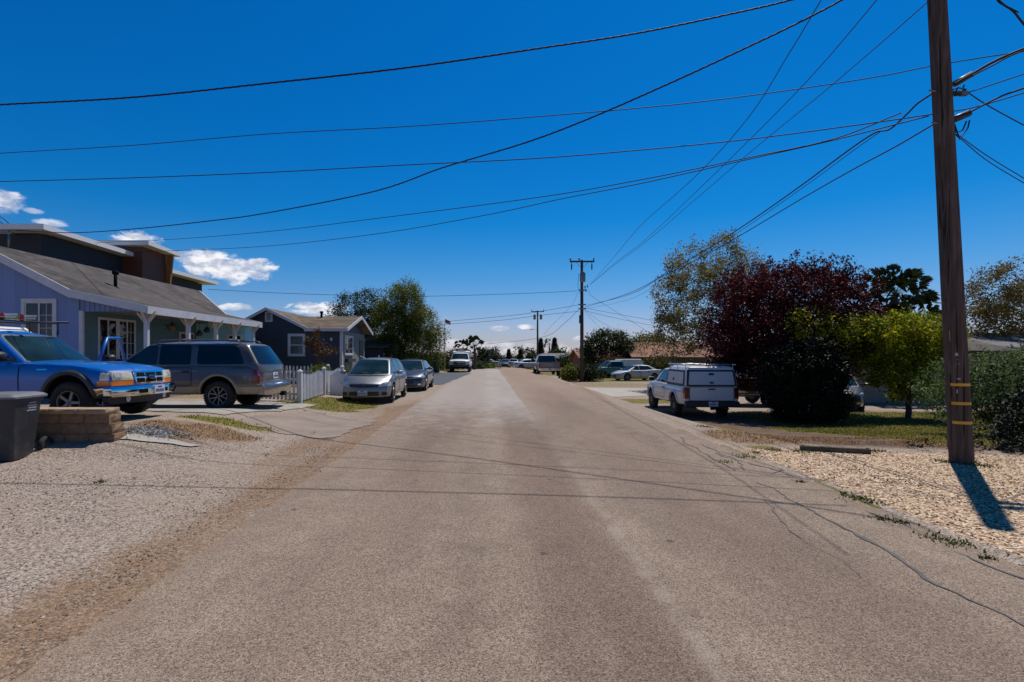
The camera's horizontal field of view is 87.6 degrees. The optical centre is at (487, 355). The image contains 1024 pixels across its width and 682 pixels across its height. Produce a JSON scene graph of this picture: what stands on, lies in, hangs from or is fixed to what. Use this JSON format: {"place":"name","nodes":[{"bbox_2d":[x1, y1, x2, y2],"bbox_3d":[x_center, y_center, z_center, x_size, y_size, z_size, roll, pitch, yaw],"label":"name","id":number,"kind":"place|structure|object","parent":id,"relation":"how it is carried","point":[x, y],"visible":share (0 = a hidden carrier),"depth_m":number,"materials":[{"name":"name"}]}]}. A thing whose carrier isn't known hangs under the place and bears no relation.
{"place":"outdoors","nodes":[
{"label":"outdoors","id":0,"kind":"place"},
{"bbox_2d":[146,400,313,414],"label":"driveway","id":1,"kind":"structure","parent":0,"point":[183,406],"depth_m":14.24,"materials":[{"name":"concrete"}]},
{"bbox_2d":[96,339,290,407],"bbox_3d":[-7.918,0.477,14.100,5.115,1.809,2.363,0,0,0],"label":"suv","id":2,"kind":"object","parent":1,"relation":"on","point":[219,373],"visible":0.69,"depth_m":13.31,"materials":[{"name":"grey metal"}]},
{"bbox_2d":[179,394,379,431],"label":"verge grass","id":3,"kind":"structure","parent":0,"point":[326,400],"depth_m":15.77,"materials":[{"name":"plant"}]},
{"bbox_2d":[0,0,792,105],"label":"overhead wire","id":4,"kind":"object","parent":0,"point":[646,31],"visible":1,"depth_m":9.27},
{"bbox_2d":[428,372,469,384],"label":"asphalt driveway","id":5,"kind":"structure","parent":0,"point":[440,378],"depth_m":38.27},
{"bbox_2d":[432,361,438,372],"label":"wheelie bin","id":6,"kind":"object","parent":5,"relation":"on","point":[435,369],"visible":0.53,"depth_m":46.72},
{"bbox_2d":[0,53,1008,153],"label":"overhead wire","id":7,"kind":"object","parent":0,"point":[527,117],"visible":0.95,"depth_m":10.73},
{"bbox_2d":[0,366,1023,681],"bbox_3d":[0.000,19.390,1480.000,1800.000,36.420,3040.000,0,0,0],"label":"ground","id":8,"kind":"structure","parent":0,"point":[64,562],"depth_m":6.41,"materials":[{"name":"gravel"}]},
{"bbox_2d":[0,391,53,460],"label":"wheelie bin","id":9,"kind":"object","parent":8,"relation":"on","point":[19,413],"visible":0.89,"depth_m":7.81,"materials":[{"name":"plastic"}]},
{"bbox_2d":[35,407,126,441],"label":"block wall","id":10,"kind":"structure","parent":8,"relation":"on","point":[80,424],"depth_m":8.50,"materials":[{"name":"concrete"}]},
{"bbox_2d":[0,317,175,413],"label":"pickup truck","id":11,"kind":"object","parent":8,"relation":"on","point":[59,372],"visible":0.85,"depth_m":9.51,"materials":[{"name":"blue paint"}]},
{"bbox_2d":[0,313,36,319],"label":"ladder","id":12,"kind":"object","parent":11,"relation":"on","point":[14,316],"visible":0.93,"depth_m":10.08,"materials":[{"name":"silver metal"}]},
{"bbox_2d":[0,224,218,291],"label":"modern house","id":13,"kind":"structure","parent":8,"relation":"on","point":[133,258],"depth_m":28.56,"materials":[{"name":"orange wood"}]},
{"bbox_2d":[16,0,842,232],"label":"overhead wire","id":14,"kind":"object","parent":13,"relation":"attached to","point":[816,13],"visible":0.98,"depth_m":11.28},
{"bbox_2d":[97,112,900,242],"bbox_3d":[-8.705,-4.922,19.231,37.355,2.743,0.018,0,0,35],"label":"overhead wire","id":15,"kind":"object","parent":13,"relation":"attached to","point":[569,192],"visible":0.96,"depth_m":11.35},
{"bbox_2d":[146,115,928,251],"bbox_3d":[-12.355,-5.539,23.904,49.512,3.910,0.018,0,0,39],"label":"overhead wire","id":16,"kind":"object","parent":13,"relation":"attached to","point":[604,190],"visible":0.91,"depth_m":11.33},
{"bbox_2d":[0,246,261,396],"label":"porch house","id":17,"kind":"structure","parent":8,"relation":"on","point":[94,306],"depth_m":17.75,"materials":[{"name":"purple"}]},
{"bbox_2d":[21,299,56,337],"bbox_3d":[-14.042,-1.058,16.688,1.103,1.437,0.085,0,0,0],"label":"window","id":18,"kind":"structure","parent":17,"relation":"in","point":[45,310],"depth_m":16.70,"materials":[{"name":"white glass"}]},
{"bbox_2d":[98,317,117,360],"bbox_3d":[-12.798,-0.035,17.956,0.065,2.460,0.929,0,0,0],"label":"window","id":19,"kind":"structure","parent":17,"relation":"in","point":[107,327],"depth_m":17.95,"materials":[{"name":"white glass"}]},
{"bbox_2d":[118,319,135,358],"bbox_3d":[-12.798,-0.035,18.895,0.065,2.460,0.929,0,0,0],"label":"window","id":20,"kind":"structure","parent":17,"relation":"in","point":[126,328],"depth_m":18.90,"materials":[{"name":"white glass"}]},
{"bbox_2d":[164,322,178,331],"bbox_3d":[-11.386,-1.125,19.207,0.465,0.550,0.415,0,0,0],"label":"hanging basket","id":21,"kind":"object","parent":17,"relation":"hanging from","point":[171,327],"visible":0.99,"depth_m":19.16,"materials":[{"name":"black plastic"}]},
{"bbox_2d":[227,334,242,338],"bbox_3d":[-11.100,-0.350,23.388,0.680,1.180,0.085,0,0,0],"label":"window","id":22,"kind":"structure","parent":17,"relation":"in","point":[229,336],"depth_m":23.36,"materials":[{"name":"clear glass"}]},
{"bbox_2d":[120,434,198,445],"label":"concrete slab","id":23,"kind":"structure","parent":8,"relation":"on","point":[152,439],"depth_m":8.71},
{"bbox_2d":[124,423,199,441],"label":"blue grey stones","id":24,"kind":"object","parent":8,"relation":"on","point":[151,431],"visible":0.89,"depth_m":9.03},
{"bbox_2d":[0,426,343,657],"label":"shoulder stones","id":25,"kind":"object","parent":8,"relation":"on","point":[41,625],"visible":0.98,"depth_m":5.91,"materials":[{"name":"gravel"}]},
{"bbox_2d":[261,365,344,402],"bbox_3d":[-6.725,0.940,18.675,2.490,1.140,5.990,0,0,0],"label":"picket fence","id":26,"kind":"object","parent":8,"relation":"on","point":[315,384],"visible":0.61,"depth_m":16.63,"materials":[{"name":"wood"}]},
{"bbox_2d":[284,364,329,384],"bbox_3d":[-8.700,0.935,24.100,3.156,1.110,0.149,0,0,4],"label":"picket fence","id":27,"kind":"object","parent":8,"relation":"on","point":[294,371],"visible":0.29,"depth_m":24.08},
{"bbox_2d":[245,307,372,382],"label":"slate house","id":28,"kind":"structure","parent":8,"relation":"on","point":[282,334],"depth_m":27.30,"materials":[{"name":"paint"}]},
{"bbox_2d":[288,334,304,355],"bbox_3d":[-9.795,-0.533,27.287,0.883,1.156,0.085,0,0,0],"label":"window","id":29,"kind":"structure","parent":28,"relation":"in","point":[296,347],"depth_m":27.30,"materials":[{"name":"clear glass"}]},
{"bbox_2d":[344,335,352,354],"bbox_3d":[-7.537,-0.540,28.896,0.085,1.060,1.697,0,0,0],"label":"window","id":30,"kind":"structure","parent":28,"relation":"in","point":[348,340],"depth_m":28.85,"materials":[{"name":"clear glass"}]},
{"bbox_2d":[359,340,363,358],"bbox_3d":[-7.530,0.200,31.750,0.040,2.200,0.900,0,0,0],"label":"front door","id":31,"kind":"structure","parent":28,"relation":"in","point":[361,342],"depth_m":31.66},
{"bbox_2d":[240,410,377,438],"bbox_3d":[-3.913,1.457,12.273,2.577,0.266,4.251,0,0,0],"label":"driveway apron","id":32,"kind":"object","parent":8,"relation":"on","point":[307,423],"visible":1,"depth_m":11.81,"materials":[{"name":"beige concrete"}]},
{"bbox_2d":[305,363,330,373],"bbox_3d":[-7.307,0.916,23.229,1.288,1.221,1.283,0,0,0],"label":"shrub","id":33,"kind":"object","parent":8,"relation":"on","point":[316,368],"visible":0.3,"depth_m":23.08,"materials":[{"name":"green plant"}]},
{"bbox_2d":[303,327,338,364],"bbox_3d":[-7.767,0.115,24.781,1.678,2.880,1.342,0,0,0],"label":"young tree","id":34,"kind":"object","parent":8,"relation":"on","point":[311,343],"visible":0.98,"depth_m":24.70,"materials":[{"name":"brown plant"}]},
{"bbox_2d":[330,370,346,394],"bbox_3d":[-5.350,0.980,19.200,0.700,0.899,0.040,0,0,0],"label":"picket fence gate","id":35,"kind":"object","parent":8,"relation":"on","point":[336,379],"visible":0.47,"depth_m":19.18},
{"bbox_2d":[323,287,393,336],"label":"elm tree","id":36,"kind":"object","parent":8,"relation":"on","point":[363,309],"visible":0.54,"depth_m":46.38,"materials":[{"name":"green plant"}]},
{"bbox_2d":[340,356,406,401],"bbox_3d":[-4.030,0.745,19.373,2.151,1.666,4.313,0,0,0],"label":"hatchback","id":37,"kind":"object","parent":8,"relation":"on","point":[379,376],"visible":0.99,"depth_m":17.93,"materials":[{"name":"silver metal"}]},
{"bbox_2d":[364,334,404,357],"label":"brown house","id":38,"kind":"structure","parent":8,"relation":"on","point":[370,351],"depth_m":44.00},
{"bbox_2d":[366,274,453,367],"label":"willow tree","id":39,"kind":"object","parent":8,"relation":"on","point":[400,318],"visible":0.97,"depth_m":44.71,"materials":[{"name":"green plant"}]},
{"bbox_2d":[400,359,433,390],"bbox_3d":[-3.680,0.887,25.653,2.220,1.447,4.726,0,0,0],"label":"sedan","id":40,"kind":"object","parent":8,"relation":"on","point":[420,373],"visible":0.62,"depth_m":24.36,"materials":[{"name":"blue paint"}]},
{"bbox_2d":[422,350,452,369],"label":"shrub","id":41,"kind":"object","parent":8,"relation":"on","point":[436,356],"visible":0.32,"depth_m":54.55,"materials":[{"name":"green plant"}]},
{"bbox_2d":[453,339,473,353],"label":"palm","id":42,"kind":"object","parent":8,"relation":"on","point":[463,341],"visible":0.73,"depth_m":66.03,"materials":[{"name":"green plant"}]},
{"bbox_2d":[464,335,484,368],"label":"palm","id":43,"kind":"object","parent":8,"relation":"on","point":[471,338],"visible":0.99,"depth_m":61.83,"materials":[{"name":"green plant"}]},
{"bbox_2d":[472,360,488,368],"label":"shrub","id":44,"kind":"object","parent":8,"relation":"on","point":[480,365],"visible":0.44,"depth_m":65.18,"materials":[{"name":"green plant"}]},
{"bbox_2d":[471,345,496,366],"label":"tree","id":45,"kind":"object","parent":8,"relation":"on","point":[484,354],"visible":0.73,"depth_m":84.34,"materials":[{"name":"green plant"}]},
{"bbox_2d":[486,346,503,360],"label":"tree","id":46,"kind":"object","parent":8,"relation":"on","point":[496,353],"visible":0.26,"depth_m":107.55,"materials":[{"name":"green plant"}]},
{"bbox_2d":[516,348,524,359],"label":"poplar","id":47,"kind":"object","parent":8,"relation":"on","point":[520,354],"visible":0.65,"depth_m":99.68,"materials":[{"name":"green plant"}]},
{"bbox_2d":[513,359,534,367],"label":"parked car","id":48,"kind":"object","parent":8,"relation":"on","point":[525,363],"visible":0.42,"depth_m":79.10,"materials":[{"name":"white metal"}]},
{"bbox_2d":[524,348,536,358],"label":"tree","id":49,"kind":"object","parent":8,"relation":"on","point":[528,355],"visible":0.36,"depth_m":104.55,"materials":[{"name":"green plant"}]},
{"bbox_2d":[530,310,543,355],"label":"utility pole","id":50,"kind":"object","parent":8,"relation":"on","point":[534,316],"visible":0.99,"depth_m":83.86,"materials":[{"name":"brown wood"}]},
{"bbox_2d":[536,338,544,352],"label":"conifer","id":51,"kind":"object","parent":8,"relation":"on","point":[541,348],"visible":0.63,"depth_m":95.70,"materials":[{"name":"green plant"}]},
{"bbox_2d":[93,424,1008,560],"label":"weeds","id":52,"kind":"object","parent":8,"relation":"on","point":[867,499],"visible":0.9,"depth_m":5.88,"materials":[{"name":"green plant"}]},
{"bbox_2d":[535,353,570,357],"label":"distant house","id":53,"kind":"structure","parent":8,"relation":"on","point":[557,354],"depth_m":94.30,"materials":[{"name":"grey"}]},
{"bbox_2d":[551,337,558,350],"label":"conifer","id":54,"kind":"object","parent":8,"relation":"on","point":[554,344],"visible":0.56,"depth_m":101.70,"materials":[{"name":"green plant"}]},
{"bbox_2d":[546,346,568,352],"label":"tree","id":55,"kind":"object","parent":8,"relation":"on","point":[557,350],"visible":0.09,"depth_m":99.65,"materials":[{"name":"green plant"}]},
{"bbox_2d":[555,352,571,367],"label":"tree","id":56,"kind":"object","parent":8,"relation":"on","point":[563,360],"visible":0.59,"depth_m":87.42,"materials":[{"name":"green plant"}]},
{"bbox_2d":[124,419,1008,455],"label":"dry grass","id":57,"kind":"structure","parent":8,"relation":"on","point":[716,435],"depth_m":9.85,"materials":[{"name":"plant"}]},
{"bbox_2d":[558,362,579,381],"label":"hedge","id":58,"kind":"object","parent":8,"relation":"on","point":[567,373],"visible":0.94,"depth_m":46.11,"materials":[{"name":"green plant"}]},
{"bbox_2d":[570,258,594,381],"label":"utility pole","id":59,"kind":"object","parent":8,"relation":"on","point":[581,290],"visible":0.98,"depth_m":45.36,"materials":[{"name":"brown wood"}]},
{"bbox_2d":[209,289,568,295],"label":"overhead wire","id":60,"kind":"object","parent":59,"relation":"attached to","point":[364,295],"visible":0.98,"depth_m":44.50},
{"bbox_2d":[568,349,608,367],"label":"orange house","id":61,"kind":"structure","parent":8,"relation":"on","point":[574,358],"depth_m":72.32,"materials":[{"name":"red"}]},
{"bbox_2d":[572,361,607,381],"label":"hedge","id":62,"kind":"object","parent":8,"relation":"on","point":[593,372],"visible":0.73,"depth_m":45.89,"materials":[{"name":"green plant"}]},
{"bbox_2d":[575,325,636,365],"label":"bushy tree","id":63,"kind":"object","parent":8,"relation":"on","point":[601,342],"visible":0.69,"depth_m":61.33,"materials":[{"name":"green plant"}]},
{"bbox_2d":[598,351,625,376],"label":"shrub","id":64,"kind":"object","parent":8,"relation":"on","point":[612,357],"visible":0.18,"depth_m":56.63,"materials":[{"name":"green plant"}]},
{"bbox_2d":[600,359,643,376],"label":"pickup truck","id":65,"kind":"object","parent":8,"relation":"on","point":[615,365],"visible":0.23,"depth_m":53.74,"materials":[{"name":"teal paint"}]},
{"bbox_2d":[611,365,661,380],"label":"sedan","id":66,"kind":"object","parent":8,"relation":"on","point":[629,372],"visible":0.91,"depth_m":48.03,"materials":[{"name":"silver metal"}]},
{"bbox_2d":[631,329,666,341],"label":"bushy tree","id":67,"kind":"object","parent":8,"relation":"on","point":[636,339],"visible":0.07,"depth_m":73.65,"materials":[{"name":"green plant"}]},
{"bbox_2d":[644,353,674,370],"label":"shrub","id":68,"kind":"object","parent":8,"relation":"on","point":[653,364],"visible":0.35,"depth_m":56.52,"materials":[{"name":"green plant"}]},
{"bbox_2d":[627,342,721,365],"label":"brown roof house","id":69,"kind":"structure","parent":8,"relation":"on","point":[631,353],"depth_m":60.44,"materials":[{"name":"red"}]},
{"bbox_2d":[647,362,739,415],"bbox_3d":[7.579,1.211,20.390,2.383,1.902,5.120,0,0,1],"label":"work truck","id":70,"kind":"object","parent":8,"relation":"on","point":[678,386],"visible":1,"depth_m":18.03,"materials":[{"name":"white paint"}]},
{"bbox_2d":[630,226,778,370],"bbox_3d":[13.170,-2.742,32.968,8.974,10.240,5.174,0,0,0],"label":"sycamore tree","id":71,"kind":"object","parent":8,"relation":"on","point":[666,318],"visible":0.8,"depth_m":32.63,"materials":[{"name":"green plant"}]},
{"bbox_2d":[736,371,767,406],"bbox_3d":[10.906,1.390,23.241,5.834,1.500,2.140,0,0,8],"label":"car","id":72,"kind":"object","parent":8,"relation":"on","point":[751,395],"visible":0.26,"depth_m":22.77,"materials":[{"name":"metal"}]},
{"bbox_2d":[691,249,891,412],"bbox_3d":[11.091,-0.753,19.532,7.045,6.159,4.906,0,0,0],"label":"plum tree","id":73,"kind":"object","parent":8,"relation":"on","point":[740,344],"visible":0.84,"depth_m":18.60,"materials":[{"name":"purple plant"}]},
{"bbox_2d":[752,335,858,423],"bbox_3d":[10.122,0.873,17.106,2.987,3.060,2.464,0,0,0],"label":"clipped shrub","id":74,"kind":"object","parent":8,"relation":"on","point":[816,393],"visible":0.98,"depth_m":16.54,"materials":[{"name":"green plant"}]},
{"bbox_2d":[800,444,870,453],"bbox_3d":[5.750,1.567,8.850,1.000,0.125,0.120,0,0,20],"label":"landscape timber","id":75,"kind":"object","parent":8,"relation":"on","point":[865,450],"visible":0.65,"depth_m":8.80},
{"bbox_2d":[778,304,896,355],"bbox_3d":[11.586,0.305,17.630,3.964,4.029,1.833,0,0,0],"label":"green shrub","id":76,"kind":"object","parent":8,"relation":"on","point":[855,333],"visible":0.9,"depth_m":17.51,"materials":[{"name":"green plant"}]},
{"bbox_2d":[845,374,869,410],"bbox_3d":[14.601,1.438,22.402,2.220,1.447,4.726,0,0,32],"label":"sedan","id":77,"kind":"object","parent":8,"relation":"on","point":[859,401],"visible":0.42,"depth_m":20.47,"materials":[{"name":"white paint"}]},
{"bbox_2d":[738,446,1023,557],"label":"gravel stones","id":78,"kind":"object","parent":8,"relation":"on","point":[943,483],"visible":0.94,"depth_m":6.76,"materials":[{"name":"gravel"}]},
{"bbox_2d":[753,335,1019,402],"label":"garage house","id":79,"kind":"structure","parent":8,"relation":"on","point":[872,395],"depth_m":24.12,"materials":[{"name":"beige paint"}]},
{"bbox_2d":[850,361,912,402],"bbox_3d":[17.700,1.120,24.155,3.000,2.060,0.070,0,0,0],"label":"garage door","id":80,"kind":"structure","parent":79,"relation":"in","point":[870,397],"depth_m":24.12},
{"bbox_2d":[858,263,940,343],"bbox_3d":[18.838,-0.979,24.677,3.002,6.654,2.885,0,0,0],"label":"fan palm","id":81,"kind":"object","parent":8,"relation":"on","point":[902,281],"visible":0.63,"depth_m":24.16,"materials":[{"name":"green plant"}]},
{"bbox_2d":[843,304,977,417],"bbox_3d":[14.259,0.279,18.081,4.126,4.046,2.943,0,0,0],"label":"citrus tree","id":82,"kind":"object","parent":8,"relation":"on","point":[904,359],"visible":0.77,"depth_m":17.73,"materials":[{"name":"green plant"}]},
{"bbox_2d":[906,294,941,327],"bbox_3d":[20.235,-0.293,25.310,2.393,5.281,2.376,0,0,-22],"label":"fan palm","id":83,"kind":"object","parent":8,"relation":"on","point":[935,308],"visible":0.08,"depth_m":24.98,"materials":[{"name":"green plant"}]},
{"bbox_2d":[927,0,974,464],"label":"utility pole","id":84,"kind":"object","parent":8,"relation":"on","point":[958,391],"visible":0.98,"depth_m":7.88,"materials":[{"name":"brown wood"}]},
{"bbox_2d":[0,92,1023,181],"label":"overhead wire","id":85,"kind":"object","parent":84,"relation":"attached to","point":[531,158],"visible":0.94,"depth_m":9.40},
{"bbox_2d":[594,0,820,279],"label":"overhead wire","id":86,"kind":"object","parent":84,"relation":"attached to","point":[746,119],"visible":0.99,"depth_m":10.02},
{"bbox_2d":[590,0,876,284],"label":"overhead wire","id":87,"kind":"object","parent":84,"relation":"attached to","point":[769,119],"visible":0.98,"depth_m":11.33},
{"bbox_2d":[584,94,930,307],"bbox_3d":[7.490,-3.717,26.227,0.028,0.852,35.641,0,0,2],"label":"overhead wire","id":88,"kind":"object","parent":84,"relation":"attached to","point":[909,111],"visible":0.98,"depth_m":11.58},
{"bbox_2d":[589,124,932,304],"bbox_3d":[7.475,-3.624,25.660,0.022,0.841,34.545,0,0,2],"label":"overhead wire","id":89,"kind":"object","parent":84,"relation":"attached to","point":[805,196],"visible":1,"depth_m":11.44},
{"bbox_2d":[596,2,926,279],"bbox_3d":[7.606,-5.600,25.415,0.016,0.265,34.991,0,0,2],"label":"overhead wire","id":90,"kind":"object","parent":84,"relation":"attached to","point":[797,113],"visible":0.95,"depth_m":11.78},
{"bbox_2d":[954,48,1023,84],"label":"overhead wire","id":91,"kind":"object","parent":84,"relation":"attached to","point":[985,66],"visible":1,"depth_m":7.84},
{"bbox_2d":[971,50,1023,75],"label":"overhead wire","id":92,"kind":"object","parent":91,"relation":"attached to","point":[998,62],"visible":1,"depth_m":7.78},
{"bbox_2d":[959,135,1023,178],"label":"overhead wire","id":93,"kind":"object","parent":84,"relation":"attached to","point":[990,157],"visible":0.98,"depth_m":8.41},
{"bbox_2d":[961,138,1023,182],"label":"overhead wire","id":94,"kind":"object","parent":84,"relation":"attached to","point":[989,161],"visible":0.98,"depth_m":8.40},
{"bbox_2d":[963,89,1023,125],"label":"overhead wire","id":95,"kind":"object","parent":84,"relation":"attached to","point":[995,109],"visible":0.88,"depth_m":8.33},
{"bbox_2d":[969,87,1023,112],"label":"overhead wire","id":96,"kind":"object","parent":84,"relation":"attached to","point":[996,98],"visible":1,"depth_m":7.82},
{"bbox_2d":[969,74,1023,92],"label":"overhead wire","id":97,"kind":"object","parent":84,"relation":"attached to","point":[996,83],"visible":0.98,"depth_m":7.91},
{"bbox_2d":[894,384,1023,453],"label":"ground shrub","id":98,"kind":"object","parent":8,"relation":"on","point":[1013,427],"visible":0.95,"depth_m":9.24,"materials":[{"name":"green plant"}]},
{"bbox_2d":[904,340,1023,431],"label":"oleander shrub","id":99,"kind":"object","parent":8,"relation":"on","point":[1005,377],"visible":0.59,"depth_m":11.30,"materials":[{"name":"green plant"}]},
{"bbox_2d":[964,255,1023,337],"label":"locust tree","id":100,"kind":"object","parent":8,"relation":"on","point":[995,308],"visible":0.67,"depth_m":30.97,"materials":[{"name":"green plant"}]},
{"bbox_2d":[967,333,1023,395],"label":"grey roof house","id":101,"kind":"structure","parent":8,"relation":"on","point":[1005,341],"depth_m":29.35,"materials":[{"name":"beige paint"}]},
{"bbox_2d":[0,0,1023,356],"label":"sky","id":102,"kind":"structure","parent":0,"point":[881,212],"materials":[{"name":"blue"}]},
{"bbox_2d":[10,366,1023,681],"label":"road","id":103,"kind":"structure","parent":0,"point":[510,524],"depth_m":3.82,"materials":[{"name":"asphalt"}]},
{"bbox_2d":[447,351,473,371],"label":"pickup truck","id":104,"kind":"object","parent":103,"relation":"on","point":[461,360],"visible":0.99,"depth_m":50.83,"materials":[{"name":"white paint"}]},
{"bbox_2d":[499,359,510,366],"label":"parked car","id":105,"kind":"object","parent":103,"relation":"on","point":[503,362],"visible":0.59,"depth_m":90.29,"materials":[{"name":"grey metal"}]},
{"bbox_2d":[506,359,517,366],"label":"parked car","id":106,"kind":"object","parent":103,"relation":"on","point":[510,362],"visible":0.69,"depth_m":86.01,"materials":[{"name":"white metal"}]},
{"bbox_2d":[531,355,560,375],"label":"pickup truck","id":107,"kind":"object","parent":103,"relation":"on","point":[545,363],"visible":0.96,"depth_m":46.09,"materials":[{"name":"beige paint"}]},
{"bbox_2d":[598,432,1023,625],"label":"road crack seal","id":108,"kind":"object","parent":103,"relation":"on","point":[921,574],"visible":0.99,"depth_m":4.57,"materials":[{"name":"asphalt"}]},
{"bbox_2d":[585,387,647,396],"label":"pale driveway","id":109,"kind":"structure","parent":0,"point":[617,392],"depth_m":31.47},
{"bbox_2d":[592,132,879,307],"bbox_3d":[7.504,-3.491,26.807,0.012,1.051,34.478,0,0,2],"label":"overhead wire","id":110,"kind":"object","parent":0,"point":[773,208],"visible":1,"depth_m":12.86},
{"bbox_2d":[731,411,1019,444],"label":"lawn grass","id":111,"kind":"structure","parent":0,"point":[923,430],"depth_m":15.35,"materials":[{"name":"plant"}]},
{"bbox_2d":[999,0,1023,25],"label":"overhead wire","id":112,"kind":"object","parent":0,"point":[1014,13],"visible":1,"depth_m":6.49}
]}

